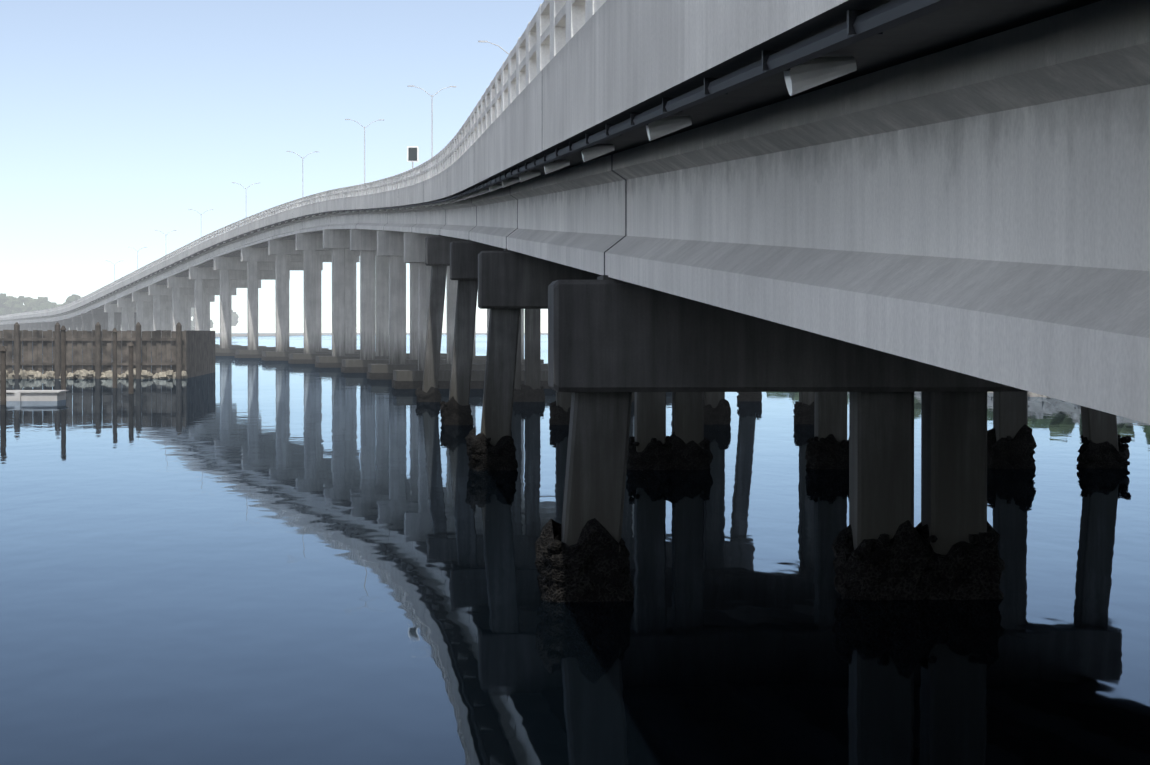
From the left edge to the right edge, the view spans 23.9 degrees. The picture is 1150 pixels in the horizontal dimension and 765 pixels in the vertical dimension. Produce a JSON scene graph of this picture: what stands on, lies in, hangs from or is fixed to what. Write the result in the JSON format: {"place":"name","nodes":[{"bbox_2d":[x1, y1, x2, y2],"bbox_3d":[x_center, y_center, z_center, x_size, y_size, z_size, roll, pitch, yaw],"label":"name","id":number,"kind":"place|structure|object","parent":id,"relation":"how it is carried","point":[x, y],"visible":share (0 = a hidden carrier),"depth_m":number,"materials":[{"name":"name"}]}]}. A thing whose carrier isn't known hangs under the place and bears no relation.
{"place":"outdoors","nodes":[
{"label":"outdoors","id":0,"kind":"place"},
{"bbox_2d":[0,330,185,378],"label":"fender wall","id":1,"kind":"structure","parent":0,"point":[35,355],"depth_m":166.09,"materials":[{"name":"brown wood"}]},
{"bbox_2d":[0,0,547,332],"label":"sky","id":2,"kind":"structure","parent":0,"point":[119,119],"materials":[{"name":"blue"}]},
{"bbox_2d":[215,333,547,336],"bbox_3d":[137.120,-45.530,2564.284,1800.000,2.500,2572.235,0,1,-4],"label":"shore ground","id":3,"kind":"structure","parent":0,"point":[246,334],"depth_m":2080.54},
{"bbox_2d":[0,293,238,330],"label":"trees","id":4,"kind":"object","parent":3,"relation":"on","point":[29,303],"visible":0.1,"depth_m":1307.72,"materials":[{"name":"green plant"}]},
{"bbox_2d":[0,334,1149,764],"bbox_3d":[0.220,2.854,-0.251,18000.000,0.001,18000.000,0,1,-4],"label":"water","id":5,"kind":"structure","parent":0,"point":[232,560],"depth_m":28.40,"materials":[{"name":"blue liquid"}]},
{"bbox_2d":[6,390,68,400],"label":"boat","id":6,"kind":"object","parent":5,"relation":"on","point":[35,395],"visible":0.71,"depth_m":112.04,"materials":[{"name":"white plastic"}]},
{"bbox_2d":[0,330,133,404],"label":"mooring piles","id":7,"kind":"object","parent":5,"relation":"in","point":[63,373],"visible":0.4,"depth_m":125.34,"materials":[{"name":"brown wood"}]},
{"bbox_2d":[0,326,133,387],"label":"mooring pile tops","id":8,"kind":"object","parent":5,"relation":"in","point":[114,331],"visible":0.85,"depth_m":138.37,"materials":[{"name":"brown wood"}]},
{"bbox_2d":[6,368,187,378],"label":"rocks","id":9,"kind":"object","parent":5,"relation":"in","point":[86,374],"visible":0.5,"depth_m":165.83,"materials":[{"name":"beige stone"}]},
{"bbox_2d":[14,325,181,378],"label":"fender piles","id":10,"kind":"object","parent":5,"relation":"in","point":[98,352],"visible":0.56,"depth_m":165.65,"materials":[{"name":"brown wood"}]},
{"bbox_2d":[14,322,181,325],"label":"post tops","id":11,"kind":"object","parent":10,"relation":"on","point":[98,323],"visible":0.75,"depth_m":165.71,"materials":[{"name":"brown wood"}]},
{"bbox_2d":[184,330,214,377],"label":"bulkhead end wall","id":12,"kind":"structure","parent":5,"relation":"in","point":[200,352],"depth_m":177.39,"materials":[{"name":"grey concrete"}]},
{"bbox_2d":[104,229,523,370],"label":"bridge piers","id":13,"kind":"structure","parent":5,"relation":"in","point":[383,257],"depth_m":245.48,"materials":[{"name":"grey concrete"}]},
{"bbox_2d":[141,343,547,380],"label":"pier footings","id":14,"kind":"object","parent":5,"relation":"in","point":[408,371],"visible":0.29,"depth_m":190.40,"materials":[{"name":"grey concrete"}]},
{"bbox_2d":[0,265,1118,554],"bbox_3d":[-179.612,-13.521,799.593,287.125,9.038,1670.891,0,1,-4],"label":"bridge columns","id":15,"kind":"structure","parent":5,"relation":"in","point":[954,467],"depth_m":29.03,"materials":[{"name":"grey concrete"}]},
{"bbox_2d":[40,229,349,322],"bbox_3d":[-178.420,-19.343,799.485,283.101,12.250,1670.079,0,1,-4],"label":"caps","id":16,"kind":"object","parent":15,"relation":"on","point":[210,264],"visible":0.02,"depth_m":353.96,"materials":[{"name":"grey concrete"}]},
{"bbox_2d":[2,0,584,316],"bbox_3d":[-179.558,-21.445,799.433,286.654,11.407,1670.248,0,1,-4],"label":"bridge rail beams","id":17,"kind":"structure","parent":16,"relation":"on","point":[560,19],"depth_m":45.20,"materials":[{"name":"concrete"}]},
{"bbox_2d":[0,0,606,317],"bbox_3d":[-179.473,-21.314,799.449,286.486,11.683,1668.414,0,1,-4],"label":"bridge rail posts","id":18,"kind":"object","parent":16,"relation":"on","point":[578,17],"visible":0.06,"depth_m":46.22,"materials":[{"name":"concrete"}]},
{"bbox_2d":[109,41,508,280],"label":"street lights","id":19,"kind":"object","parent":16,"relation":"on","point":[364,127],"visible":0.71,"depth_m":248.77,"materials":[{"name":"silver metal"}]},
{"bbox_2d":[407,146,417,161],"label":"sign frame","id":20,"kind":"object","parent":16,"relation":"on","point":[407,153],"visible":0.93,"depth_m":125.21,"materials":[{"name":"white metal"}]},
{"bbox_2d":[408,148,416,160],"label":"sign panel","id":21,"kind":"object","parent":20,"relation":"in","point":[412,154],"visible":1,"depth_m":125.20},
{"bbox_2d":[39,56,856,317],"bbox_3d":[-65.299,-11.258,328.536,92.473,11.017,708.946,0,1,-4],"label":"deck scuppers","id":22,"kind":"structure","parent":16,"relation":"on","point":[812,73],"depth_m":18.73,"materials":[{"name":"white metal"}]},
{"bbox_2d":[1,0,962,320],"bbox_3d":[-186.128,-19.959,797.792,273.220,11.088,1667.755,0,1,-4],"label":"conduit pipe","id":23,"kind":"object","parent":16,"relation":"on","point":[861,24],"visible":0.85,"depth_m":12.07,"materials":[{"name":"grey metal"}]},
{"bbox_2d":[26,154,626,320],"bbox_3d":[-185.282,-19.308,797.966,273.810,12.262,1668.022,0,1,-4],"label":"girder joints","id":24,"kind":"object","parent":15,"relation":"on","point":[517,214],"visible":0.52,"depth_m":29.03,"materials":[{"name":"grey concrete"}]},
{"bbox_2d":[0,235,1028,391],"bbox_3d":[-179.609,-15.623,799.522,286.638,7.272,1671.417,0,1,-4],"label":"bent caps","id":25,"kind":"object","parent":15,"relation":"on","point":[606,333],"visible":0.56,"depth_m":28.55,"materials":[{"name":"grey concrete"}]},
{"bbox_2d":[0,0,1149,423],"bbox_3d":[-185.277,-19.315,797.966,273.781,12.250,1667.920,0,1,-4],"label":"bridge girder","id":26,"kind":"object","parent":15,"relation":"on","point":[976,208],"visible":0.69,"depth_m":12.09,"materials":[{"name":"concrete"}]},
{"bbox_2d":[0,0,1100,320],"bbox_3d":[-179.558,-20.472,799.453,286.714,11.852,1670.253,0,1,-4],"label":"bridge deck","id":27,"kind":"structure","parent":26,"relation":"on","point":[616,60],"depth_m":17.14,"materials":[{"name":"grey concrete"}]},
{"bbox_2d":[42,341,1131,601],"bbox_3d":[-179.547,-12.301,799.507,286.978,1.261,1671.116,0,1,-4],"label":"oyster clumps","id":28,"kind":"object","parent":15,"relation":"attached to","point":[904,563],"visible":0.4,"depth_m":29.01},
{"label":"bank ground","id":29,"kind":"structure","parent":0,"visible":0},
{"bbox_2d":[1028,392,1047,397],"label":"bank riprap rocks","id":30,"kind":"object","parent":29,"relation":"on","point":[1031,394],"depth_m":119.43,"materials":[{"name":"grey stone"}]}
]}

